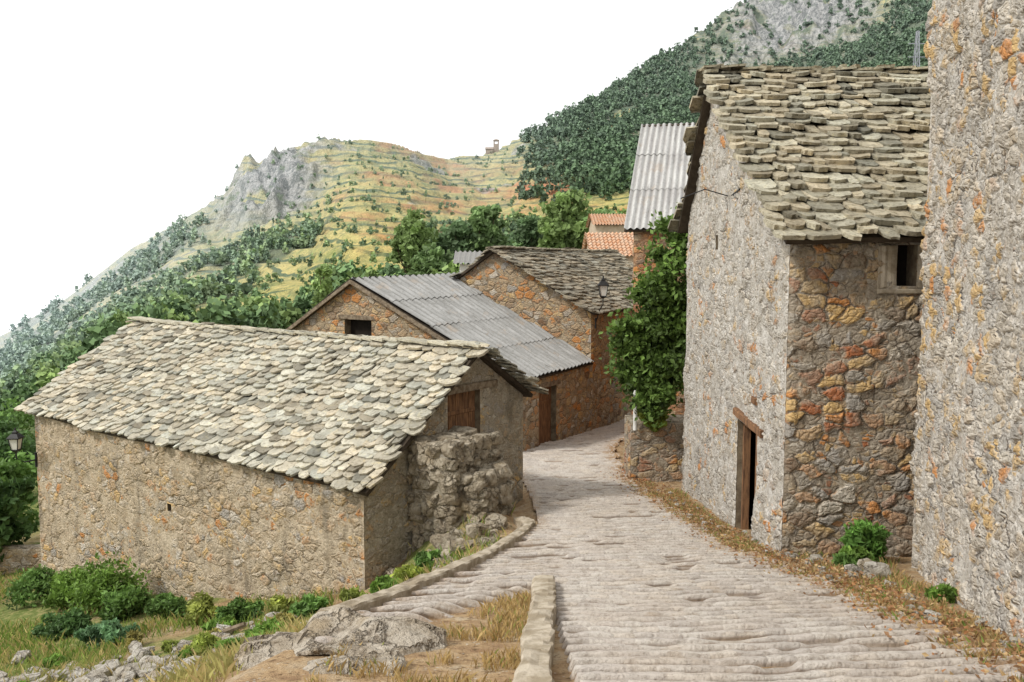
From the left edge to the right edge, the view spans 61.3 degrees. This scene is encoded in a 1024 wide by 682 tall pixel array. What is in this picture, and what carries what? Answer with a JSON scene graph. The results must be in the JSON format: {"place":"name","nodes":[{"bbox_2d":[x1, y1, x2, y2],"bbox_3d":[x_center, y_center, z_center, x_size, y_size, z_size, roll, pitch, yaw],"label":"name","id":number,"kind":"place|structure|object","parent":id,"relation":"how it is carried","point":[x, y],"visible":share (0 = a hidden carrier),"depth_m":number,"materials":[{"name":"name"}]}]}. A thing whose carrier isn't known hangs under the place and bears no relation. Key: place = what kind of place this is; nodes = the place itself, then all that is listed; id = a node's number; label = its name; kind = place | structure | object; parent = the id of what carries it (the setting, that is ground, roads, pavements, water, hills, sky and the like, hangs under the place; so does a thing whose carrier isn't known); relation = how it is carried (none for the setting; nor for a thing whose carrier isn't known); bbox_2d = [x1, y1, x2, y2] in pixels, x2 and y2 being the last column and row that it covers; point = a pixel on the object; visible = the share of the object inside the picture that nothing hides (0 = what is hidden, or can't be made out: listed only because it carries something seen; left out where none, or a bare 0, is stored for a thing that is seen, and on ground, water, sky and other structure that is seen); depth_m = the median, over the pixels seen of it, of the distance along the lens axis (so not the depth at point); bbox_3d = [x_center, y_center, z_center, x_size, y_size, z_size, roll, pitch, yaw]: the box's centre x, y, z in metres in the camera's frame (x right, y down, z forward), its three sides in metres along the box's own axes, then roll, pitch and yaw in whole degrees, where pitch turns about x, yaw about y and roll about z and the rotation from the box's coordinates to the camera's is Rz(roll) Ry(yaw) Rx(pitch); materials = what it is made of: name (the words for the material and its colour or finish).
{"place":"outdoors","nodes":[
{"label":"outdoors","id":0,"kind":"place"},
{"bbox_2d":[0,274,97,335],"bbox_3d":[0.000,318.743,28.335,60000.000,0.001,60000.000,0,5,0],"label":"sea","id":1,"kind":"structure","parent":0,"point":[31,296],"depth_m":9795.76,"materials":[{"name":"white"}]},
{"bbox_2d":[0,0,747,274],"label":"sky","id":2,"kind":"structure","parent":0,"point":[120,120],"materials":[{"name":"white"}]},
{"bbox_2d":[0,0,930,435],"bbox_3d":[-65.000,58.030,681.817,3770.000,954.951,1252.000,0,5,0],"label":"hills","id":3,"kind":"structure","parent":0,"point":[230,218],"depth_m":440.65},
{"bbox_2d":[0,212,630,421],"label":"woodland","id":4,"kind":"object","parent":3,"relation":"on","point":[259,310],"visible":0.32,"depth_m":103.31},
{"bbox_2d":[310,263,333,307],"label":"poplar tree","id":5,"kind":"object","parent":3,"relation":"on","point":[325,288],"visible":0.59,"depth_m":79.53,"materials":[{"name":"green plant"}]},
{"bbox_2d":[389,207,438,273],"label":"broadleaf tree","id":6,"kind":"object","parent":3,"relation":"on","point":[410,237],"visible":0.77,"depth_m":108.17,"materials":[{"name":"green plant"}]},
{"bbox_2d":[407,242,454,274],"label":"broadleaf tree","id":7,"kind":"object","parent":3,"relation":"on","point":[427,261],"visible":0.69,"depth_m":90.25,"materials":[{"name":"green plant"}]},
{"bbox_2d":[429,222,449,246],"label":"broadleaf tree","id":8,"kind":"object","parent":3,"relation":"on","point":[442,238],"visible":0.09,"depth_m":122.20,"materials":[{"name":"green plant"}]},
{"bbox_2d":[441,220,484,268],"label":"broadleaf tree","id":9,"kind":"object","parent":3,"relation":"on","point":[457,230],"visible":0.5,"depth_m":109.76,"materials":[{"name":"green plant"}]},
{"bbox_2d":[0,0,931,388],"bbox_3d":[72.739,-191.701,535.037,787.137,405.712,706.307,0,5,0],"label":"distant woodland","id":10,"kind":"object","parent":3,"relation":"on","point":[602,150],"visible":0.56,"depth_m":448.61,"materials":[{"name":"green plant"}]},
{"bbox_2d":[459,204,508,251],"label":"broadleaf tree","id":11,"kind":"object","parent":3,"relation":"on","point":[482,220],"visible":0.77,"depth_m":110.15,"materials":[{"name":"green plant"}]},
{"bbox_2d":[485,139,498,153],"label":"hilltop church","id":12,"kind":"structure","parent":3,"relation":"on","point":[495,148],"depth_m":574.22,"materials":[{"name":"stone"}]},
{"bbox_2d":[511,215,542,246],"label":"broadleaf tree","id":13,"kind":"object","parent":3,"relation":"on","point":[527,233],"visible":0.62,"depth_m":116.15,"materials":[{"name":"green plant"}]},
{"bbox_2d":[536,188,594,248],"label":"broadleaf tree","id":14,"kind":"object","parent":3,"relation":"on","point":[561,225],"visible":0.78,"depth_m":92.67,"materials":[{"name":"green plant"}]},
{"bbox_2d":[594,208,616,213],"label":"broadleaf tree","id":15,"kind":"object","parent":3,"relation":"on","point":[601,211],"visible":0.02,"depth_m":98.83,"materials":[{"name":"green plant"}]},
{"bbox_2d":[589,222,626,232],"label":"walls","id":16,"kind":"structure","parent":3,"relation":"on","point":[605,228],"depth_m":71.47,"materials":[{"name":"paint"}]},
{"bbox_2d":[589,213,625,224],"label":"roof front","id":17,"kind":"structure","parent":16,"relation":"on","point":[606,219],"depth_m":72.72,"materials":[{"name":"tile"}]},
{"bbox_2d":[587,245,632,261],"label":"walls","id":18,"kind":"structure","parent":3,"relation":"on","point":[630,258],"depth_m":51.77,"materials":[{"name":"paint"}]},
{"bbox_2d":[585,232,633,255],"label":"roof front","id":19,"kind":"structure","parent":18,"relation":"on","point":[622,243],"depth_m":53.29,"materials":[{"name":"tile"}]},
{"bbox_2d":[908,31,924,66],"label":"lattice pylon","id":20,"kind":"object","parent":3,"relation":"on","point":[916,44],"visible":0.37,"depth_m":292.12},
{"bbox_2d":[0,441,1023,681],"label":"ground","id":21,"kind":"structure","parent":0,"point":[286,665],"depth_m":8.21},
{"bbox_2d":[0,396,35,443],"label":"tree","id":22,"kind":"object","parent":21,"relation":"on","point":[21,417],"visible":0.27,"depth_m":44.89,"materials":[{"name":"green plant"}]},
{"bbox_2d":[0,431,35,478],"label":"tree","id":23,"kind":"object","parent":21,"relation":"on","point":[5,447],"visible":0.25,"depth_m":32.74,"materials":[{"name":"green plant"}]},
{"bbox_2d":[0,412,36,479],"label":"tree","id":24,"kind":"object","parent":21,"relation":"on","point":[4,428],"visible":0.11,"depth_m":38.17,"materials":[{"name":"green plant"}]},
{"bbox_2d":[0,451,38,523],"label":"tree","id":25,"kind":"object","parent":21,"relation":"on","point":[11,469],"visible":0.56,"depth_m":29.00,"materials":[{"name":"green plant"}]},
{"bbox_2d":[0,474,39,561],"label":"tree","id":26,"kind":"object","parent":21,"relation":"on","point":[12,530],"visible":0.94,"depth_m":26.13,"materials":[{"name":"green plant"}]},
{"bbox_2d":[0,549,40,574],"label":"stone wall","id":27,"kind":"structure","parent":21,"relation":"on","point":[13,559],"depth_m":25.67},
{"bbox_2d":[2,564,56,610],"bbox_3d":[-11.730,6.158,21.602,1.794,1.154,1.519,0,5,0],"label":"weed plant","id":28,"kind":"object","parent":21,"relation":"on","point":[39,578],"visible":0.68,"depth_m":21.39,"materials":[{"name":"green plant"}]},
{"bbox_2d":[41,652,69,668],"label":"weed plant","id":29,"kind":"object","parent":21,"relation":"on","point":[54,657],"visible":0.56,"depth_m":15.05,"materials":[{"name":"green plant"}]},
{"bbox_2d":[38,567,84,612],"bbox_3d":[-10.552,5.982,20.614,1.480,1.187,1.331,3,6,33],"label":"weed plant","id":30,"kind":"object","parent":21,"relation":"on","point":[61,580],"visible":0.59,"depth_m":20.36,"materials":[{"name":"green plant"}]},
{"bbox_2d":[30,607,94,643],"bbox_3d":[-9.288,5.855,17.850,1.206,0.717,1.120,4,6,36],"label":"weed plant","id":31,"kind":"object","parent":21,"relation":"on","point":[71,620],"visible":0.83,"depth_m":17.71,"materials":[{"name":"green plant"}]},
{"bbox_2d":[72,617,140,650],"bbox_3d":[-7.803,5.617,16.567,1.113,0.633,0.996,3,6,30],"label":"weed plant","id":32,"kind":"object","parent":21,"relation":"on","point":[106,630],"visible":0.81,"depth_m":16.43,"materials":[{"name":"green plant"}]},
{"bbox_2d":[65,551,152,614],"bbox_3d":[-9.372,5.553,19.843,1.864,1.556,1.690,-5,7,-43],"label":"weed plant","id":33,"kind":"object","parent":21,"relation":"on","point":[96,582],"visible":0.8,"depth_m":19.52,"materials":[{"name":"green plant"}]},
{"bbox_2d":[96,583,154,622],"bbox_3d":[-8.414,5.696,18.882,1.167,0.989,1.317,0,5,0],"label":"weed plant","id":34,"kind":"object","parent":21,"relation":"on","point":[132,600],"visible":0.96,"depth_m":18.68,"materials":[{"name":"green plant"}]},
{"bbox_2d":[124,628,144,648],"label":"weed plant","id":35,"kind":"object","parent":21,"relation":"on","point":[132,635],"visible":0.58,"depth_m":15.89,"materials":[{"name":"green plant"}]},
{"bbox_2d":[0,612,297,681],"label":"rock pile","id":36,"kind":"object","parent":21,"relation":"on","point":[126,672],"visible":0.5,"depth_m":13.68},
{"bbox_2d":[191,622,245,641],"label":"fallen beam","id":37,"kind":"structure","parent":36,"relation":"on","point":[235,627],"depth_m":14.88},
{"bbox_2d":[144,592,187,620],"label":"weed plant","id":38,"kind":"object","parent":21,"relation":"on","point":[161,603],"visible":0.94,"depth_m":18.00,"materials":[{"name":"green plant"}]},
{"bbox_2d":[160,639,179,651],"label":"weed plant","id":39,"kind":"object","parent":21,"relation":"on","point":[165,646],"visible":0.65,"depth_m":14.95,"materials":[{"name":"green plant"}]},
{"bbox_2d":[182,590,216,625],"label":"weed plant","id":40,"kind":"object","parent":21,"relation":"on","point":[202,606],"visible":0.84,"depth_m":17.19,"materials":[{"name":"green plant"}]},
{"bbox_2d":[184,631,220,655],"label":"weed plant","id":41,"kind":"object","parent":21,"relation":"on","point":[202,638],"visible":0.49,"depth_m":12.89,"materials":[{"name":"green plant"}]},
{"bbox_2d":[129,622,300,681],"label":"field stones","id":42,"kind":"object","parent":21,"relation":"on","point":[141,672],"depth_m":12.43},
{"bbox_2d":[200,614,237,630],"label":"weed plant","id":43,"kind":"object","parent":21,"relation":"on","point":[228,619],"visible":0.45,"depth_m":15.57,"materials":[{"name":"green plant"}]},
{"bbox_2d":[214,637,242,652],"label":"weed plant","id":44,"kind":"object","parent":21,"relation":"on","point":[225,641],"visible":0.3,"depth_m":12.62,"materials":[{"name":"green plant"}]},
{"bbox_2d":[215,595,264,623],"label":"weed plant","id":45,"kind":"object","parent":21,"relation":"on","point":[238,609],"visible":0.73,"depth_m":16.41,"materials":[{"name":"green plant"}]},
{"bbox_2d":[0,500,516,681],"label":"grass","id":46,"kind":"structure","parent":21,"relation":"on","point":[222,661],"depth_m":15.27,"materials":[{"name":"green plant"}]},
{"bbox_2d":[244,616,285,637],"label":"weed plant","id":47,"kind":"object","parent":21,"relation":"on","point":[268,623],"visible":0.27,"depth_m":12.20,"materials":[{"name":"green plant"}]},
{"bbox_2d":[259,593,294,621],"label":"weed plant","id":48,"kind":"object","parent":21,"relation":"on","point":[278,602],"visible":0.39,"depth_m":15.94,"materials":[{"name":"green plant"}]},
{"bbox_2d":[265,611,297,624],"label":"weed plant","id":49,"kind":"object","parent":21,"relation":"on","point":[279,616],"visible":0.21,"depth_m":13.56,"materials":[{"name":"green plant"}]},
{"bbox_2d":[14,316,548,600],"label":"stone barn","id":50,"kind":"structure","parent":21,"relation":"on","point":[186,459],"depth_m":19.48,"materials":[{"name":"beige stone"}]},
{"bbox_2d":[6,428,37,466],"bbox_3d":[-13.163,2.873,23.233,0.493,1.162,0.593,0,5,0],"label":"wall lantern","id":51,"kind":"object","parent":50,"relation":"attached to","point":[15,439],"depth_m":23.02,"materials":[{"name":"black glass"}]},
{"bbox_2d":[288,593,329,619],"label":"weed plant","id":52,"kind":"object","parent":21,"relation":"on","point":[307,603],"visible":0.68,"depth_m":15.29,"materials":[{"name":"green plant"}]},
{"bbox_2d":[234,607,450,675],"bbox_3d":[-1.295,2.720,7.144,2.034,0.861,1.906,0,5,0],"label":"boulder","id":53,"kind":"object","parent":21,"relation":"on","point":[400,637],"visible":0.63,"depth_m":7.18,"materials":[{"name":"stone"}]},
{"bbox_2d":[339,585,368,601],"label":"weed plant","id":54,"kind":"object","parent":21,"relation":"on","point":[347,594],"visible":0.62,"depth_m":15.00,"materials":[{"name":"green plant"}]},
{"bbox_2d":[367,574,398,593],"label":"weed plant","id":55,"kind":"object","parent":21,"relation":"on","point":[381,582],"visible":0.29,"depth_m":13.98,"materials":[{"name":"green plant"}]},
{"bbox_2d":[390,563,424,581],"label":"weed plant","id":56,"kind":"object","parent":21,"relation":"on","point":[402,571],"visible":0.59,"depth_m":14.47,"materials":[{"name":"green plant"}]},
{"bbox_2d":[298,589,530,681],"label":"dry grass","id":57,"kind":"structure","parent":21,"relation":"on","point":[503,616],"depth_m":6.92,"materials":[{"name":"yellow plant"}]},
{"bbox_2d":[317,516,535,611],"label":"stone kerb","id":58,"kind":"structure","parent":21,"relation":"on","point":[406,588],"depth_m":10.77,"materials":[{"name":"stone"}]},
{"bbox_2d":[413,548,440,567],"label":"weed plant","id":59,"kind":"object","parent":21,"relation":"on","point":[423,557],"visible":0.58,"depth_m":15.35,"materials":[{"name":"green plant"}]},
{"bbox_2d":[285,272,593,450],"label":"corrugated roof barn","id":60,"kind":"structure","parent":21,"relation":"on","point":[443,306],"depth_m":30.59,"materials":[{"name":"metal"}]},
{"bbox_2d":[386,513,507,577],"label":"loose stones","id":61,"kind":"object","parent":21,"relation":"on","point":[444,539],"visible":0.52,"depth_m":15.77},
{"bbox_2d":[405,426,514,555],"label":"rubble stone pier","id":62,"kind":"structure","parent":21,"relation":"on","point":[457,473],"depth_m":16.76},
{"bbox_2d":[453,251,481,271],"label":"pale shed","id":63,"kind":"structure","parent":21,"relation":"on","point":[465,257],"depth_m":43.27,"materials":[{"name":"white paint"}]},
{"bbox_2d":[460,253,590,385],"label":"gable wall","id":64,"kind":"structure","parent":21,"relation":"on","point":[497,279],"depth_m":33.58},
{"bbox_2d":[512,575,555,681],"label":"stone kerb","id":65,"kind":"structure","parent":21,"relation":"on","point":[537,640],"depth_m":6.96,"materials":[{"name":"stone"}]},
{"bbox_2d":[591,310,632,428],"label":"side wall","id":66,"kind":"structure","parent":21,"relation":"on","point":[608,404],"depth_m":33.62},
{"bbox_2d":[449,247,606,276],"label":"roof back","id":67,"kind":"structure","parent":66,"relation":"on","point":[484,252],"depth_m":34.47,"materials":[{"name":"grey stone"}]},
{"bbox_2d":[455,251,493,279],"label":"roof back boards","id":68,"kind":"object","parent":67,"relation":"attached to","point":[477,263],"visible":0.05,"depth_m":34.56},
{"bbox_2d":[492,246,617,251],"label":"ridge slabs","id":69,"kind":"structure","parent":67,"relation":"on","point":[515,247],"depth_m":37.89,"materials":[{"name":"grey stone"}]},
{"bbox_2d":[485,246,632,313],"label":"roof front","id":70,"kind":"structure","parent":66,"relation":"on","point":[568,275],"depth_m":35.69,"materials":[{"name":"grey stone"}]},
{"bbox_2d":[493,252,631,314],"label":"roof front boards","id":71,"kind":"object","parent":70,"relation":"attached to","point":[592,313],"visible":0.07,"depth_m":33.51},
{"bbox_2d":[595,276,608,328],"bbox_3d":[3.335,-1.436,32.064,0.477,1.982,0.537,0,5,0],"label":"wall lantern","id":72,"kind":"object","parent":66,"relation":"attached to","point":[602,284],"depth_m":31.85,"materials":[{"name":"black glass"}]},
{"bbox_2d":[622,416,630,476],"bbox_3d":[3.126,3.109,23.367,0.046,2.032,1.300,0,5,0],"label":"wall end","id":73,"kind":"object","parent":21,"relation":"on","point":[627,450],"visible":0.71,"depth_m":23.38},
{"bbox_2d":[633,390,636,429],"bbox_3d":[3.200,1.794,22.447,0.129,1.050,0.129,-2,5,-22],"label":"white post","id":74,"kind":"object","parent":21,"relation":"on","point":[634,422],"visible":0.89,"depth_m":22.43,"materials":[{"name":"paint"}]},
{"bbox_2d":[598,202,687,430],"bbox_3d":[3.931,-0.680,22.662,3.340,6.293,2.667,1,5,16],"label":"leafy bush","id":75,"kind":"object","parent":21,"relation":"on","point":[649,343],"visible":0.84,"depth_m":22.20,"materials":[{"name":"green plant"}]},
{"bbox_2d":[631,423,683,481],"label":"stone wall","id":76,"kind":"structure","parent":21,"relation":"on","point":[657,456],"depth_m":22.68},
{"bbox_2d":[632,232,684,415],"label":"front wall","id":77,"kind":"structure","parent":21,"relation":"on","point":[641,238],"depth_m":26.68,"materials":[{"name":"stone"}]},
{"bbox_2d":[624,122,694,228],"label":"roof front","id":78,"kind":"structure","parent":77,"relation":"on","point":[659,179],"depth_m":28.35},
{"bbox_2d":[624,227,657,231],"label":"roof front boards","id":79,"kind":"object","parent":78,"relation":"attached to","point":[643,229],"visible":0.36,"depth_m":26.47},
{"bbox_2d":[681,103,789,554],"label":"gable wall","id":80,"kind":"structure","parent":21,"relation":"on","point":[737,290],"depth_m":16.67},
{"bbox_2d":[735,419,742,528],"bbox_3d":[4.292,2.672,15.572,0.174,2.320,1.352,0,5,0],"label":"reveal","id":81,"kind":"object","parent":80,"relation":"attached to","point":[739,473],"visible":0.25,"depth_m":16.24,"materials":[{"name":"stone"}]},
{"bbox_2d":[741,423,750,528],"bbox_3d":[4.377,2.626,16.195,0.123,2.306,0.101,0,5,0],"label":"door","id":82,"kind":"structure","parent":81,"relation":"attached to","point":[745,478],"depth_m":16.14,"materials":[{"name":"brown wood"}]},
{"bbox_2d":[733,407,763,437],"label":"lintel","id":83,"kind":"structure","parent":80,"relation":"attached to","point":[738,413],"depth_m":15.30,"materials":[{"name":"brown wood"}]},
{"bbox_2d":[686,244,789,373],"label":"wall","id":84,"kind":"structure","parent":21,"relation":"on","point":[788,302],"depth_m":21.16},
{"bbox_2d":[668,69,927,232],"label":"roof back","id":85,"kind":"structure","parent":84,"relation":"on","point":[695,105],"depth_m":19.02,"materials":[{"name":"grey stone"}]},
{"bbox_2d":[677,72,904,232],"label":"roof back boards","id":86,"kind":"object","parent":85,"relation":"attached to","point":[693,174],"visible":0.05,"depth_m":19.57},
{"bbox_2d":[735,401,785,529],"bbox_3d":[5.398,2.479,16.046,2.068,2.620,3.170,0,5,0],"label":"room","id":87,"kind":"object","parent":21,"relation":"on","point":[752,468],"depth_m":17.65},
{"bbox_2d":[603,469,1023,681],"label":"fallen leaves","id":88,"kind":"object","parent":21,"relation":"on","point":[950,621],"visible":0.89,"depth_m":9.70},
{"bbox_2d":[622,480,1023,681],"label":"verge grass","id":89,"kind":"structure","parent":21,"relation":"on","point":[906,582],"depth_m":10.28,"materials":[{"name":"brown plant"}]},
{"bbox_2d":[656,489,1023,647],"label":"verge stones","id":90,"kind":"object","parent":21,"relation":"on","point":[869,566],"visible":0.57,"depth_m":11.23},
{"bbox_2d":[832,552,857,568],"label":"weed plant","id":91,"kind":"object","parent":21,"relation":"on","point":[841,558],"visible":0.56,"depth_m":12.17,"materials":[{"name":"green plant"}]},
{"bbox_2d":[782,242,922,556],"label":"front wall","id":92,"kind":"structure","parent":21,"relation":"on","point":[853,348],"depth_m":13.20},
{"bbox_2d":[697,64,930,240],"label":"roof front","id":93,"kind":"structure","parent":92,"relation":"on","point":[886,204],"depth_m":15.06,"materials":[{"name":"grey stone"}]},
{"bbox_2d":[700,64,927,71],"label":"ridge slabs","id":94,"kind":"structure","parent":93,"relation":"on","point":[889,67],"depth_m":17.64,"materials":[{"name":"grey stone"}]},
{"bbox_2d":[719,75,929,243],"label":"roof front boards","id":95,"kind":"object","parent":93,"relation":"attached to","point":[871,237],"visible":0.06,"depth_m":12.79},
{"bbox_2d":[877,288,922,293],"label":"sill","id":96,"kind":"structure","parent":92,"relation":"attached to","point":[899,291],"depth_m":13.04,"materials":[{"name":"stone"}]},
{"bbox_2d":[877,244,897,288],"bbox_3d":[5.660,-1.126,13.082,0.280,0.666,0.138,0,5,0],"label":"wooden window shutter","id":97,"kind":"object","parent":96,"relation":"on","point":[887,254],"visible":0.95,"depth_m":13.02,"materials":[{"name":"wood"}]},
{"bbox_2d":[916,245,922,287],"bbox_3d":[6.280,-1.125,13.082,0.320,0.662,0.139,0,5,0],"label":"jamb stone","id":98,"kind":"object","parent":96,"relation":"on","point":[919,267],"visible":0.25,"depth_m":13.03,"materials":[{"name":"stone"}]},
{"bbox_2d":[896,245,917,285],"bbox_3d":[5.960,-1.155,13.220,0.300,0.620,0.340,0,5,0],"label":"reveal","id":99,"kind":"object","parent":92,"relation":"attached to","point":[911,268],"visible":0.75,"depth_m":13.22,"materials":[{"name":"stone"}]},
{"bbox_2d":[832,545,876,561],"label":"weed plant","id":100,"kind":"object","parent":21,"relation":"on","point":[859,552],"visible":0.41,"depth_m":12.32,"materials":[{"name":"green plant"}]},
{"bbox_2d":[838,516,892,563],"bbox_3d":[5.180,2.965,12.820,0.773,0.765,0.728,0,5,0],"label":"weed plant","id":101,"kind":"object","parent":21,"relation":"on","point":[869,536],"visible":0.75,"depth_m":12.63,"materials":[{"name":"green plant"}]},
{"bbox_2d":[924,583,957,603],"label":"weed plant","id":102,"kind":"object","parent":21,"relation":"on","point":[949,591],"visible":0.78,"depth_m":9.52,"materials":[{"name":"green plant"}]},
{"bbox_2d":[909,0,1023,645],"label":"side wall","id":103,"kind":"structure","parent":21,"relation":"on","point":[966,462],"depth_m":9.21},
{"bbox_2d":[315,419,1023,681],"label":"road","id":104,"kind":"structure","parent":0,"point":[644,593],"depth_m":9.23,"materials":[{"name":"stone"}]},
{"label":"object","id":105,"kind":"object","parent":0,"visible":0},
{"bbox_2d":[625,415,683,423],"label":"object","id":106,"kind":"object","parent":105,"relation":"on","point":[679,419],"visible":0.39,"depth_m":23.11,"materials":[{"name":"grey stone"}]},
{"bbox_2d":[637,408,669,431],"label":"hanging plant","id":107,"kind":"object","parent":106,"relation":"on","point":[663,418],"visible":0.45,"depth_m":22.45,"materials":[{"name":"green plant"}]},
{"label":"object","id":108,"kind":"object","parent":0,"visible":0},
{"bbox_2d":[2,544,40,548],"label":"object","id":109,"kind":"object","parent":108,"relation":"on","point":[34,546],"visible":0.65,"depth_m":25.79,"materials":[{"name":"grey stone"}]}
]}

